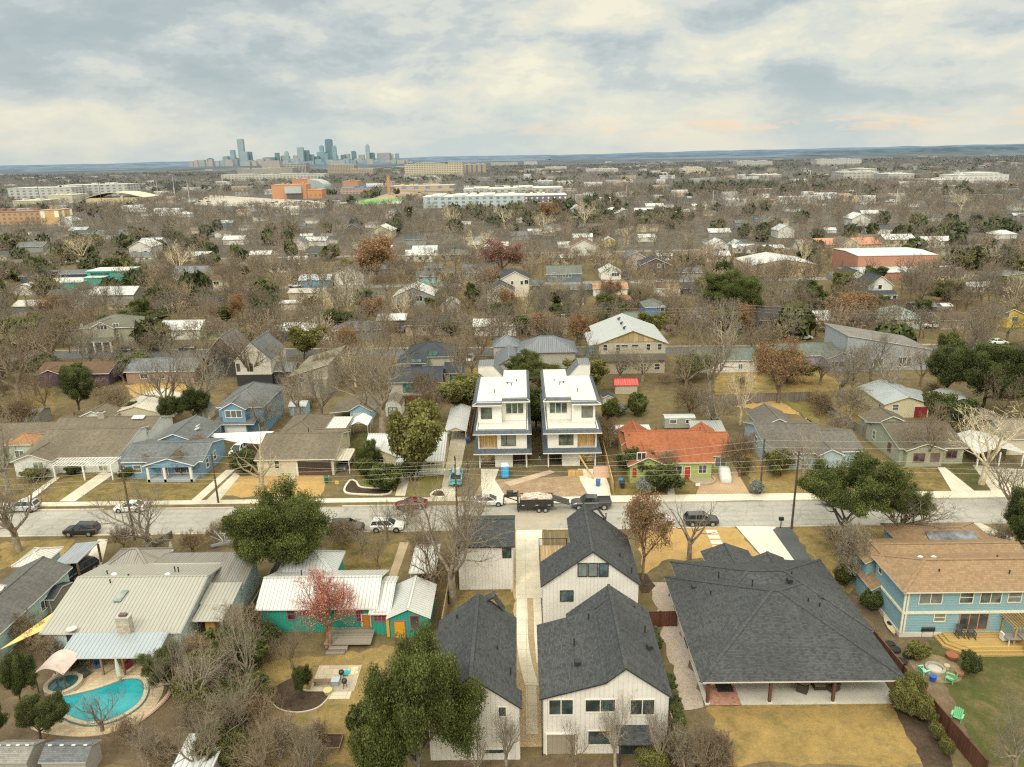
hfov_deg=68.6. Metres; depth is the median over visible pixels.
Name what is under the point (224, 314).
live oak
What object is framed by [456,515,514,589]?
white garage
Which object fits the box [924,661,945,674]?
fire pit
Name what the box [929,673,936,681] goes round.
bucket
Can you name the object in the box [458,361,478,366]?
fence
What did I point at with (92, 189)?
building
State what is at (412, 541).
bare shrub
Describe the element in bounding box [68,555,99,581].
parked car
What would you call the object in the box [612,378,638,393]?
red roofed shed
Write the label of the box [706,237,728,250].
house
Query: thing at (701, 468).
window
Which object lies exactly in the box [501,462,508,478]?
portable toilet
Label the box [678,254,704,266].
live oak
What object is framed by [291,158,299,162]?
skyscraper
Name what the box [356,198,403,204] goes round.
grass
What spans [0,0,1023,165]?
sky
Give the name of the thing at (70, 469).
evergreen shrub
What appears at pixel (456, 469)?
utility pole
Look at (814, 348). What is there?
house
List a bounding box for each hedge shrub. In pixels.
[656,637,663,648]
[661,466,671,492]
[666,671,675,680]
[668,678,677,689]
[669,690,681,702]
[669,704,682,714]
[669,717,688,729]
[670,701,682,710]
[670,712,686,721]
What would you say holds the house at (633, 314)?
on the ground at (656, 393)
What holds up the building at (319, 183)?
on the ground at (399, 236)
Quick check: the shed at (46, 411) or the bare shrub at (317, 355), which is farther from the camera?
the bare shrub at (317, 355)
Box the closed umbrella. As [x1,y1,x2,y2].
[114,656,123,681]
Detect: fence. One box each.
[141,531,172,547]
[243,561,278,622]
[382,395,454,404]
[421,548,453,747]
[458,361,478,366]
[467,460,469,497]
[470,407,476,439]
[598,434,613,493]
[649,610,677,626]
[669,711,684,766]
[712,393,735,447]
[720,392,808,402]
[809,392,866,436]
[864,618,988,766]
[890,299,980,305]
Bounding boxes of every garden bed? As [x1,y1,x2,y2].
[343,479,391,495]
[430,489,446,497]
[689,475,715,484]
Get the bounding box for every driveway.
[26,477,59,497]
[60,472,111,500]
[89,539,106,566]
[192,470,233,499]
[207,473,238,499]
[395,475,408,495]
[442,431,466,496]
[481,469,503,496]
[493,512,566,529]
[516,530,541,597]
[517,598,527,629]
[517,630,538,684]
[533,598,541,629]
[534,630,537,662]
[578,469,610,495]
[668,487,674,494]
[696,464,749,493]
[736,526,793,559]
[773,527,810,559]
[938,467,973,490]
[973,465,1023,489]
[974,523,1013,539]
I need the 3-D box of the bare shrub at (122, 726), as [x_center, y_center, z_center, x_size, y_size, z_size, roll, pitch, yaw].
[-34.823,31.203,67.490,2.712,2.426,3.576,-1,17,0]
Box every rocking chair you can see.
[953,624,965,638]
[966,624,976,639]
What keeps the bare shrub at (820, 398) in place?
on the lawn at (857, 419)
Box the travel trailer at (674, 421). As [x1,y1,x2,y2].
[662,414,695,428]
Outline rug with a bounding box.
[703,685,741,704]
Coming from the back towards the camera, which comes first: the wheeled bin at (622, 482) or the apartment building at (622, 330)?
the apartment building at (622, 330)
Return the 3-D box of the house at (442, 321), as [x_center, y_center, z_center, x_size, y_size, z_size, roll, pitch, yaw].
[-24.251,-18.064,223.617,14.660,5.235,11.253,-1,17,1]
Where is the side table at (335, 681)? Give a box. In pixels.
[331,676,339,686]
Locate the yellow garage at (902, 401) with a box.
[859,379,927,417]
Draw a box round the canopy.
[35,649,80,692]
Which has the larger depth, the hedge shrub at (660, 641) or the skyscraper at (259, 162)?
the skyscraper at (259, 162)
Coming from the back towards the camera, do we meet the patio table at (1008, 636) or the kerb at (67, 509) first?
the kerb at (67, 509)
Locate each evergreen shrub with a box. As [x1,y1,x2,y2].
[17,468,51,479]
[61,646,86,670]
[63,466,81,474]
[114,467,133,476]
[167,647,216,691]
[171,674,206,700]
[173,683,214,713]
[188,721,232,766]
[190,652,219,677]
[194,627,220,647]
[210,665,270,708]
[214,727,255,766]
[215,635,270,677]
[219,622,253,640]
[228,447,256,472]
[254,620,282,641]
[258,683,274,702]
[344,699,370,731]
[352,457,379,479]
[364,462,403,489]
[400,460,420,478]
[441,317,456,333]
[601,397,619,418]
[613,446,654,471]
[625,391,648,414]
[634,742,670,766]
[643,462,685,492]
[737,458,752,474]
[763,448,795,475]
[832,563,854,587]
[857,588,883,609]
[888,676,918,715]
[904,670,928,690]
[905,639,932,660]
[915,690,939,720]
[928,720,946,739]
[938,735,955,754]
[959,649,983,674]
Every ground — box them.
[0,154,1023,260]
[0,247,1023,766]
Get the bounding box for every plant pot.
[323,687,331,695]
[946,651,958,660]
[955,669,963,676]
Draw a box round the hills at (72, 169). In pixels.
[0,160,443,171]
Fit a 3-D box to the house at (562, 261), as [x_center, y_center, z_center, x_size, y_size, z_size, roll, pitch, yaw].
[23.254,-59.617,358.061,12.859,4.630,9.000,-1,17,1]
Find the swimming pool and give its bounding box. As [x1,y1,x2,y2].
[62,675,149,726]
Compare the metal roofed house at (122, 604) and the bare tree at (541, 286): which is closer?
the metal roofed house at (122, 604)
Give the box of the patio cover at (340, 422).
[326,416,352,430]
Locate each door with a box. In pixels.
[46,601,52,612]
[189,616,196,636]
[203,410,208,418]
[225,425,246,432]
[293,407,301,414]
[353,413,367,423]
[361,614,371,626]
[393,620,405,637]
[503,467,507,477]
[684,466,690,478]
[913,406,927,417]
[958,614,989,629]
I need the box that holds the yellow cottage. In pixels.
[365,432,448,474]
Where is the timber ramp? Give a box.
[568,455,608,478]
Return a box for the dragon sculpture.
[211,530,232,547]
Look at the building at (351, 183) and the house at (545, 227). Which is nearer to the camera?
the house at (545, 227)
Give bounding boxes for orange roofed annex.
[0,422,55,463]
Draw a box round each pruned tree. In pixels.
[232,427,287,489]
[661,493,717,559]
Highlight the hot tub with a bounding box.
[43,671,83,696]
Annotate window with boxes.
[14,450,23,457]
[32,462,43,468]
[39,596,47,612]
[66,460,86,470]
[90,273,109,275]
[96,325,107,329]
[98,460,107,470]
[133,465,141,472]
[174,467,188,472]
[205,457,209,467]
[225,410,242,417]
[274,461,279,468]
[286,611,295,619]
[355,610,363,621]
[373,456,383,464]
[373,615,385,621]
[403,384,415,391]
[409,615,419,628]
[411,358,421,365]
[427,350,437,357]
[481,408,491,418]
[481,455,494,462]
[484,749,503,753]
[497,706,506,716]
[501,435,506,445]
[502,548,510,557]
[505,403,523,413]
[506,435,515,445]
[513,454,525,461]
[548,699,573,715]
[549,402,566,413]
[549,454,561,461]
[559,434,567,444]
[560,590,573,601]
[568,434,573,444]
[577,563,587,576]
[580,453,592,461]
[581,406,592,417]
[584,699,615,712]
[587,730,610,745]
[588,563,597,576]
[598,563,608,576]
[603,344,607,350]
[621,746,636,753]
[629,699,655,715]
[637,452,645,460]
[654,363,659,369]
[657,344,661,349]
[675,466,682,473]
[698,465,706,472]
[714,457,725,466]
[872,430,875,439]
[878,566,882,575]
[887,441,891,451]
[892,404,898,410]
[897,357,911,366]
[913,453,925,461]
[918,593,943,604]
[930,453,940,461]
[933,614,945,621]
[946,450,957,457]
[958,593,974,603]
[979,593,1002,603]
[1007,592,1022,602]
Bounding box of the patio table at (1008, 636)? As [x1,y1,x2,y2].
[1004,633,1023,645]
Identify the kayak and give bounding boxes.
[883,615,895,635]
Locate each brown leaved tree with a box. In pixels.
[31,294,62,318]
[227,293,244,321]
[335,325,360,356]
[351,235,396,282]
[356,295,385,318]
[478,235,526,267]
[481,267,500,281]
[497,288,519,308]
[527,311,558,334]
[538,201,558,223]
[566,313,598,346]
[598,279,625,296]
[614,486,677,579]
[735,302,756,338]
[748,334,817,403]
[822,291,880,325]
[839,291,861,308]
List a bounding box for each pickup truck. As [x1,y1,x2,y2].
[290,283,302,287]
[449,467,462,485]
[571,494,611,509]
[924,321,938,327]
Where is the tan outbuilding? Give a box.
[117,388,180,416]
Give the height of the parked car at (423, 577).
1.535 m
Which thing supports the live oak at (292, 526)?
on the ground at (656, 393)
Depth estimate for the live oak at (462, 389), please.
147.94 m
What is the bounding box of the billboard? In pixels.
[168,184,177,190]
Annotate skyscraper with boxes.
[194,160,198,166]
[208,159,213,166]
[220,160,224,165]
[225,159,234,165]
[230,150,235,155]
[236,139,244,157]
[240,152,248,160]
[243,162,251,165]
[256,159,264,165]
[275,153,279,159]
[280,155,289,161]
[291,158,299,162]
[297,147,304,160]
[304,150,309,160]
[310,154,314,163]
[315,159,322,163]
[317,152,325,161]
[319,145,323,151]
[324,153,328,162]
[325,139,332,159]
[332,146,336,160]
[338,160,345,163]
[351,151,356,159]
[365,144,369,159]
[367,159,373,163]
[370,153,374,159]
[377,153,390,159]
[396,160,404,163]
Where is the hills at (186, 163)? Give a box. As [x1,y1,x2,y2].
[0,144,1023,168]
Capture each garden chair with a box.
[917,664,930,676]
[944,672,957,684]
[951,706,964,723]
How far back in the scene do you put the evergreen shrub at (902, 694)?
68.11 m
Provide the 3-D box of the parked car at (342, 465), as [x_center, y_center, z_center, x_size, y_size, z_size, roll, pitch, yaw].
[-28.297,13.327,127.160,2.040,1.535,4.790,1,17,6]
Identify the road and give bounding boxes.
[0,498,1007,535]
[3,288,91,348]
[7,346,975,358]
[11,274,977,293]
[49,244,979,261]
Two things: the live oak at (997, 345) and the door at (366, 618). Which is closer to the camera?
the door at (366, 618)
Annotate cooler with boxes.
[343,670,349,674]
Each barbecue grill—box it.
[338,669,343,679]
[341,678,346,688]
[921,627,934,636]
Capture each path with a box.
[389,542,408,575]
[504,470,553,485]
[526,686,537,733]
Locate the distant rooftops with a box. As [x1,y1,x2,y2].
[0,155,1023,215]
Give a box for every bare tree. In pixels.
[0,254,15,279]
[0,279,28,300]
[0,284,11,308]
[0,294,17,317]
[0,295,21,318]
[0,306,83,355]
[0,309,21,319]
[0,320,58,402]
[0,343,24,387]
[0,392,21,496]
[0,460,63,552]
[11,361,43,395]
[12,357,55,406]
[16,263,37,281]
[20,302,56,327]
[22,291,45,310]
[29,323,67,348]
[35,265,56,276]
[36,312,52,344]
[47,281,64,298]
[47,289,79,317]
[53,305,86,319]
[55,285,88,314]
[57,290,95,317]
[63,319,110,359]
[64,232,95,258]
[65,311,95,333]
[66,294,106,319]
[66,329,105,360]
[67,304,98,323]
[68,315,83,339]
[69,680,125,736]
[78,476,176,547]
[82,293,108,316]
[90,279,109,312]
[94,343,124,359]
[97,304,137,315]
[100,278,125,309]
[100,331,134,354]
[104,297,127,310]
[110,351,136,381]
[118,714,167,766]
[122,338,195,400]
[127,333,159,355]
[129,294,157,310]
[136,628,191,699]
[141,259,154,276]
[147,294,167,312]
[151,258,168,275]
[152,285,181,319]
[155,694,225,766]
[156,333,186,357]
[160,273,178,289]
[163,243,196,265]
[164,691,204,732]
[165,322,185,343]
[171,639,230,715]
[174,349,231,416]
[180,316,216,348]
[181,331,226,380]
[182,651,205,675]
[189,660,269,742]
[192,248,213,265]
[194,287,213,314]
[194,298,217,318]
[196,285,223,305]
[199,264,222,274]
[203,296,221,321]
[209,293,230,307]
[210,322,287,371]
[211,657,240,686]
[213,318,237,333]
[213,598,255,671]
[214,633,258,659]
[218,277,241,299]
[221,682,289,766]
[226,696,261,728]
[233,307,261,331]
[233,394,284,431]
[240,285,272,303]
[241,320,289,344]
[243,303,263,330]
[243,620,264,651]
[244,302,277,327]
[248,253,264,265]
[257,322,282,338]
[267,621,310,669]
[268,292,285,323]
[269,346,305,383]
[274,306,303,321]
[275,713,333,766]
[276,363,313,413]
[280,252,293,275]
[285,252,305,282]
[290,292,323,322]
[294,289,312,318]
[294,302,329,327]
[300,362,337,413]
[309,262,333,287]
[314,285,328,320]
[315,331,341,352]
[316,327,414,432]
[318,280,341,305]
[321,259,365,298]
[323,292,343,307]
[331,291,351,312]
[336,329,373,359]
[337,283,360,311]
[342,307,367,337]
[342,341,370,386]
[343,264,378,291]
[347,525,374,553]
[351,348,390,390]
[356,530,390,569]
[366,295,394,339]
[366,497,398,541]
[368,305,401,346]
[371,319,399,366]
[376,268,398,298]
[378,282,407,312]
[391,288,412,312]
[391,323,433,356]
[399,517,467,595]
[401,459,517,604]
[404,306,422,343]
[406,379,451,416]
[407,301,433,315]
[417,300,445,341]
[419,303,444,333]
[422,330,450,342]
[424,264,444,286]
[427,280,459,313]
[429,296,452,313]
[438,296,460,315]
[441,331,466,375]
[442,208,459,218]
[446,275,462,289]
[447,306,470,338]
[448,330,474,358]
[452,291,478,312]
[452,718,491,766]
[454,266,467,289]
[457,340,485,373]
[459,485,494,514]
[461,231,493,255]
[468,327,490,359]
[475,288,494,314]
[477,294,502,317]
[481,314,502,339]
[487,300,520,334]
[490,705,532,766]
[496,205,513,227]
[512,280,531,314]
[525,288,552,312]
[531,306,576,335]
[532,276,550,295]
[533,211,556,234]
[535,284,552,309]
[541,310,572,336]
[542,246,553,266]
[552,280,577,307]
[553,246,568,264]
[559,716,594,766]
[562,279,590,313]
[566,303,592,341]
[568,298,586,318]
[570,248,587,264]
[576,201,595,222]
[579,331,610,367]
[585,303,606,324]
[588,298,623,316]
[595,281,617,297]
[595,690,637,766]
[604,345,646,377]
[613,225,643,243]
[619,270,634,290]
[619,346,660,380]
[629,280,647,311]
[633,281,663,303]
[641,700,676,754]
[645,289,667,299]
[658,291,682,314]
[658,298,687,324]
[663,338,716,388]
[665,282,678,311]
[669,300,693,328]
[681,310,713,338]
[686,384,745,423]
[687,277,707,306]
[687,705,726,766]
[689,319,751,394]
[695,291,713,327]
[696,294,742,340]
[697,296,736,334]
[702,243,729,267]
[711,321,742,346]
[718,247,738,262]
[723,357,756,424]
[725,298,754,333]
[734,261,754,277]
[740,246,754,256]
[740,317,784,346]
[741,257,763,276]
[750,301,779,342]
[753,295,774,307]
[758,274,784,302]
[760,280,767,299]
[766,276,797,306]
[779,421,821,476]
[783,275,805,294]
[790,279,814,305]
[793,287,820,308]
[797,240,811,258]
[808,352,844,384]
[812,305,825,336]
[813,248,833,267]
[820,341,883,399]
[822,277,847,297]
[829,345,875,386]
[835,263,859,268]
[845,329,899,382]
[849,235,861,247]
[850,269,870,291]
[852,300,879,327]
[855,278,878,296]
[862,342,932,384]
[867,298,886,325]
[871,294,897,307]
[875,296,907,323]
[875,479,964,536]
[878,306,895,324]
[890,396,960,452]
[903,342,937,385]
[906,275,937,298]
[917,273,931,298]
[918,305,952,331]
[933,264,956,280]
[935,298,1004,347]
[939,280,971,310]
[941,240,963,264]
[945,309,966,331]
[946,269,965,282]
[947,401,1023,484]
[949,282,991,310]
[951,190,973,211]
[959,315,1005,342]
[962,320,995,352]
[964,271,996,304]
[964,297,1001,336]
[971,264,999,279]
[979,263,1004,292]
[980,368,1023,417]
[980,447,1023,510]
[983,279,1002,300]
[987,297,1017,330]
[988,276,1023,300]
[988,676,1023,766]
[990,309,1023,340]
[992,273,1022,297]
[1002,232,1018,247]
[1003,267,1023,303]
[1005,331,1023,348]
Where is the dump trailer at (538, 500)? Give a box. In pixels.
[503,490,569,512]
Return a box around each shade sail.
[0,614,51,659]
[210,431,273,443]
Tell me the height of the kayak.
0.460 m
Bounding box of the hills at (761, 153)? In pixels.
[550,146,974,159]
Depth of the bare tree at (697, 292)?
239.29 m
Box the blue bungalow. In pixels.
[120,415,226,481]
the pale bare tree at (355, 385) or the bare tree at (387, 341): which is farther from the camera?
the bare tree at (387, 341)
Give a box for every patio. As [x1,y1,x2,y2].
[31,658,163,736]
[691,663,892,704]
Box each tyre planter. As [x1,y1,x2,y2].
[885,640,895,646]
[890,645,900,653]
[898,657,907,665]
[902,651,913,659]
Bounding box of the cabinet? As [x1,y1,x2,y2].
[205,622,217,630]
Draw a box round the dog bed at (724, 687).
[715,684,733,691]
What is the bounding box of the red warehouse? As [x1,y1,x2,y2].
[831,247,945,278]
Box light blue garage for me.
[330,391,378,423]
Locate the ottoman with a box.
[811,682,825,689]
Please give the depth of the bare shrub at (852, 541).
87.61 m
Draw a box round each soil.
[0,646,268,766]
[272,678,327,710]
[446,756,646,766]
[638,573,654,592]
[670,758,726,766]
[851,595,968,737]
[892,704,952,766]
[909,654,961,682]
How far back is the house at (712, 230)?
453.05 m
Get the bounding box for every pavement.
[0,499,283,506]
[9,343,1008,350]
[315,497,406,502]
[422,496,474,500]
[505,496,580,503]
[610,490,1014,501]
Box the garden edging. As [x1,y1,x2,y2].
[270,689,329,712]
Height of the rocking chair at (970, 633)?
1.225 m
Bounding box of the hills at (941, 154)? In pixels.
[0,151,1023,173]
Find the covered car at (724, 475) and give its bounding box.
[717,466,731,482]
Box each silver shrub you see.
[617,403,627,413]
[636,476,655,492]
[749,479,765,493]
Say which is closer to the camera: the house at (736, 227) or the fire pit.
the fire pit
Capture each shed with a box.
[0,739,44,766]
[22,407,51,421]
[37,739,102,766]
[44,582,72,612]
[172,733,224,766]
[202,402,214,418]
[288,400,309,415]
[385,392,404,415]
[601,391,613,404]
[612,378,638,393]
[688,420,725,430]
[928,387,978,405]
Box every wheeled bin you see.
[324,475,327,482]
[596,478,600,485]
[620,480,624,487]
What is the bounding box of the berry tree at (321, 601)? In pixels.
[289,564,359,648]
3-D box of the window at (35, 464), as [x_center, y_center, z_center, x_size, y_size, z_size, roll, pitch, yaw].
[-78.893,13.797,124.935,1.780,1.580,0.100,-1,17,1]
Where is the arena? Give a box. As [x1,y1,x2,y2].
[85,191,158,203]
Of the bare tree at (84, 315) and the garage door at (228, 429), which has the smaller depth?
the garage door at (228, 429)
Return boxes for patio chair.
[77,665,90,677]
[83,659,92,664]
[94,659,100,668]
[121,659,132,669]
[796,683,808,694]
[826,682,840,692]
[999,631,1007,640]
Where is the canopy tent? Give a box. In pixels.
[350,413,372,434]
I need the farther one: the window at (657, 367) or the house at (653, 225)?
the house at (653, 225)
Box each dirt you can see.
[371,192,453,198]
[475,476,587,496]
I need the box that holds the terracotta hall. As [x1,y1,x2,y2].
[805,237,882,252]
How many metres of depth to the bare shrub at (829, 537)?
95.89 m
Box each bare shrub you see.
[0,365,11,377]
[0,382,10,395]
[0,395,48,422]
[6,607,46,647]
[25,633,62,660]
[73,407,90,416]
[88,382,132,407]
[92,378,107,395]
[105,525,135,547]
[106,711,145,748]
[129,726,184,766]
[137,452,156,470]
[148,732,185,766]
[169,447,194,474]
[174,630,209,653]
[175,703,210,731]
[176,529,206,551]
[176,630,204,660]
[186,716,217,733]
[188,432,206,439]
[195,662,241,692]
[199,689,247,727]
[202,517,223,543]
[212,671,233,684]
[213,601,259,640]
[230,721,258,765]
[232,682,278,735]
[234,672,260,686]
[241,716,267,738]
[241,736,277,766]
[242,605,268,633]
[253,709,300,759]
[257,633,281,661]
[267,710,305,752]
[280,370,305,393]
[286,728,338,766]
[290,713,332,760]
[302,396,319,408]
[302,717,331,753]
[310,350,342,381]
[326,517,363,544]
[391,499,417,524]
[402,528,438,556]
[405,371,443,400]
[597,415,619,450]
[625,299,638,311]
[655,372,671,383]
[655,447,681,466]
[656,731,697,765]
[661,729,692,762]
[666,324,677,335]
[668,721,698,766]
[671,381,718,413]
[686,726,734,766]
[691,728,738,765]
[692,719,726,762]
[704,728,731,764]
[711,730,737,766]
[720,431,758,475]
[732,376,747,387]
[763,328,776,341]
[787,334,799,342]
[803,388,833,414]
[816,523,857,554]
[817,321,831,331]
[823,410,855,428]
[827,382,876,418]
[830,519,876,584]
[891,298,907,305]
[925,381,948,389]
[936,306,951,311]
[985,518,1018,540]
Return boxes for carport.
[57,541,101,575]
[334,448,354,472]
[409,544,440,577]
[444,403,470,436]
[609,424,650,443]
[957,430,1023,466]
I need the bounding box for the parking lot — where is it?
[193,195,346,207]
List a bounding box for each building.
[0,208,41,224]
[7,185,87,198]
[13,198,57,207]
[38,206,72,224]
[47,193,88,202]
[56,266,140,290]
[58,182,140,196]
[221,173,328,180]
[237,167,297,173]
[261,160,282,167]
[271,182,310,198]
[284,163,309,172]
[291,177,330,193]
[307,188,326,198]
[327,164,357,174]
[340,186,374,193]
[342,179,361,186]
[350,168,375,174]
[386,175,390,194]
[391,184,455,191]
[404,162,463,175]
[422,192,524,207]
[463,185,562,193]
[464,163,486,173]
[491,162,517,165]
[524,161,536,164]
[525,192,566,202]
[537,179,552,185]
[545,166,566,169]
[584,313,668,373]
[585,168,617,171]
[678,167,705,171]
[733,160,772,166]
[746,173,781,176]
[811,158,861,165]
[831,170,878,180]
[847,167,876,171]
[874,172,914,180]
[913,177,964,183]
[939,172,1009,182]
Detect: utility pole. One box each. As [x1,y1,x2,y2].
[117,465,135,540]
[211,454,219,502]
[454,456,459,520]
[759,439,764,493]
[790,451,801,528]
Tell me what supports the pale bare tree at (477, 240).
on the ground at (656, 393)
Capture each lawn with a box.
[0,478,49,500]
[0,539,74,569]
[25,385,57,414]
[37,474,97,501]
[78,473,220,501]
[125,383,187,396]
[225,475,287,497]
[253,644,393,766]
[292,475,329,496]
[328,541,398,575]
[347,476,399,495]
[349,431,369,446]
[406,475,443,495]
[449,590,515,614]
[465,367,477,376]
[612,467,698,495]
[638,527,758,572]
[705,704,922,766]
[714,371,855,394]
[737,401,811,421]
[746,448,813,493]
[782,401,818,423]
[792,526,883,592]
[797,396,870,432]
[851,465,950,491]
[928,640,1023,766]
[950,463,989,490]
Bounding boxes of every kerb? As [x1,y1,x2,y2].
[0,534,157,536]
[35,508,103,510]
[147,507,233,508]
[175,530,420,534]
[342,505,394,506]
[546,526,733,529]
[639,500,715,501]
[762,499,819,500]
[768,525,838,526]
[949,497,1005,498]
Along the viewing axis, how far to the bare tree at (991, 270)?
277.53 m
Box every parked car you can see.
[5,498,41,512]
[62,520,100,537]
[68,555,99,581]
[113,500,146,512]
[116,346,133,351]
[178,344,196,349]
[228,441,248,455]
[331,518,364,533]
[337,456,353,469]
[369,517,404,532]
[395,496,427,509]
[418,574,430,581]
[466,353,474,360]
[473,494,504,506]
[652,512,674,524]
[684,511,718,526]
[795,333,812,339]
[989,338,1008,343]
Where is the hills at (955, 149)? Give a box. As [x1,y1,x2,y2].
[793,145,1023,154]
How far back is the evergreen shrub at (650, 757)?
62.75 m
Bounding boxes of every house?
[0,252,20,260]
[0,546,72,658]
[4,259,28,264]
[4,312,25,318]
[9,402,172,480]
[12,299,68,313]
[14,282,35,294]
[16,241,51,251]
[19,271,56,282]
[35,360,125,386]
[39,547,259,674]
[48,289,77,298]
[52,269,90,277]
[56,216,81,226]
[68,227,92,232]
[73,230,97,236]
[76,314,156,352]
[92,286,147,302]
[96,229,127,238]
[109,299,134,309]
[123,357,207,383]
[127,238,161,252]
[130,252,156,262]
[138,259,167,268]
[141,237,166,242]
[162,319,206,339]
[172,265,212,281]
[178,211,193,216]
[182,227,198,233]
[184,251,213,260]
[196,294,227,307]
[202,322,243,339]
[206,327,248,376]
[208,275,234,287]
[214,230,232,237]
[215,381,284,432]
[217,220,235,226]
[223,235,248,244]
[234,331,285,385]
[239,224,252,229]
[250,250,273,259]
[253,413,353,475]
[255,549,436,654]
[265,322,317,340]
[273,361,300,383]
[275,210,290,216]
[279,300,304,309]
[287,288,334,299]
[289,345,345,397]
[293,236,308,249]
[299,274,333,286]
[300,233,313,237]
[304,249,323,258]
[305,218,319,222]
[305,236,329,245]
[328,236,339,243]
[332,320,385,339]
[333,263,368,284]
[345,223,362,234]
[350,290,385,302]
[365,221,379,227]
[371,223,396,238]
[371,264,389,273]
[376,313,408,328]
[386,341,465,394]
[393,281,437,304]
[403,235,428,244]
[404,314,454,335]
[405,249,434,261]
[412,245,438,254]
[416,270,453,283]
[424,264,444,270]
[429,591,521,759]
[441,249,468,260]
[442,298,459,311]
[462,263,494,279]
[467,236,487,244]
[472,369,531,467]
[473,318,515,335]
[478,359,503,376]
[486,280,514,304]
[492,334,577,369]
[494,269,508,279]
[500,268,529,296]
[511,231,531,239]
[529,279,544,291]
[530,314,567,334]
[537,584,672,766]
[539,504,641,622]
[540,369,601,466]
[544,224,559,230]
[545,265,581,281]
[550,254,573,264]
[557,241,570,247]
[560,294,583,304]
[566,358,589,375]
[568,236,596,255]
[569,284,592,294]
[572,233,592,240]
[580,223,603,230]
[591,282,628,295]
[598,263,621,279]
[602,236,614,246]
[609,312,639,317]
[613,208,633,219]
[617,420,731,482]
[622,249,644,269]
[634,207,653,210]
[636,223,658,231]
[636,234,655,241]
[637,255,670,278]
[639,298,665,315]
[644,203,663,208]
[654,282,680,295]
[663,201,673,207]
[663,543,905,703]
[676,267,701,279]
[680,282,697,294]
[682,198,695,203]
[692,307,712,319]
[692,347,759,372]
[702,210,715,215]
[702,237,722,244]
[703,250,730,261]
[706,228,730,237]
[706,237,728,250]
[728,239,743,249]
[730,244,749,252]
[733,220,750,225]
[733,226,756,235]
[735,252,817,276]
[742,403,864,469]
[744,244,761,253]
[751,307,781,328]
[752,215,768,221]
[762,244,783,251]
[767,218,789,224]
[769,342,848,370]
[771,223,793,237]
[782,205,800,211]
[812,310,842,329]
[824,227,836,232]
[824,323,932,370]
[826,271,833,279]
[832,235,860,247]
[832,266,862,290]
[845,212,871,225]
[851,522,1023,656]
[856,271,893,290]
[858,406,967,466]
[859,210,878,217]
[860,234,879,236]
[864,305,925,328]
[865,225,892,233]
[867,290,897,298]
[868,206,885,210]
[876,234,914,245]
[905,302,937,311]
[916,236,948,247]
[919,213,942,221]
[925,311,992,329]
[929,267,964,279]
[937,303,952,311]
[941,245,974,255]
[958,406,1023,454]
[963,281,991,291]
[977,302,1023,326]
[979,269,1023,285]
[985,230,1016,239]
[997,239,1023,244]
[1007,203,1023,210]
[1008,213,1021,218]
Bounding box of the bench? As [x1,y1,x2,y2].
[313,679,331,685]
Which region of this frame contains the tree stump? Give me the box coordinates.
[944,663,949,669]
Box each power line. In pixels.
[0,458,1011,479]
[2,464,998,485]
[12,469,966,489]
[16,447,1018,469]
[27,440,1023,462]
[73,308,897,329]
[81,305,905,326]
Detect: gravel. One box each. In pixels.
[511,532,541,746]
[652,582,703,709]
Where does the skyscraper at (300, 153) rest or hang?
on the ground at (399, 236)
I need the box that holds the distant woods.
[0,155,1023,356]
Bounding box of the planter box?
[318,733,343,751]
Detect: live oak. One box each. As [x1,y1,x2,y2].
[0,317,12,331]
[0,649,39,701]
[0,702,9,728]
[2,353,64,373]
[9,313,40,321]
[12,688,70,738]
[25,310,59,321]
[46,318,74,347]
[55,366,95,410]
[60,362,88,369]
[93,310,143,320]
[112,351,153,368]
[124,401,136,406]
[128,298,150,312]
[131,310,168,319]
[134,639,181,688]
[155,395,183,415]
[179,387,209,415]
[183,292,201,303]
[211,306,234,321]
[212,629,235,649]
[219,473,336,568]
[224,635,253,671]
[232,679,261,706]
[239,265,251,276]
[239,329,254,341]
[243,289,280,300]
[284,325,327,359]
[291,663,312,698]
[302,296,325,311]
[314,308,337,326]
[327,310,353,325]
[339,259,353,266]
[345,618,488,766]
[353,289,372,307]
[354,438,381,460]
[385,397,446,481]
[422,296,446,309]
[433,372,482,405]
[437,272,454,290]
[463,281,479,306]
[490,302,513,316]
[503,359,531,382]
[508,314,531,333]
[510,347,562,388]
[529,386,541,426]
[546,289,572,303]
[548,303,576,316]
[562,357,609,384]
[593,310,612,323]
[594,293,626,312]
[609,302,630,314]
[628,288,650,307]
[636,311,667,330]
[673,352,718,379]
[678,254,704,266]
[693,276,706,295]
[701,268,765,311]
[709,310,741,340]
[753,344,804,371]
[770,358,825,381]
[792,284,823,303]
[795,447,915,543]
[798,279,817,288]
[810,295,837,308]
[831,271,854,282]
[831,276,856,294]
[864,265,889,276]
[871,293,891,305]
[879,477,937,523]
[901,243,915,247]
[911,299,934,309]
[921,390,982,427]
[924,343,975,389]
[927,279,965,302]
[936,332,965,346]
[956,255,976,266]
[963,340,1023,408]
[981,300,1016,308]
[987,341,1023,348]
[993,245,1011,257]
[993,344,1023,416]
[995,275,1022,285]
[1001,484,1023,544]
[1011,258,1023,271]
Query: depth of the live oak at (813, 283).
272.43 m
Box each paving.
[310,665,361,690]
[328,691,351,698]
[706,530,717,533]
[708,535,719,538]
[710,540,722,543]

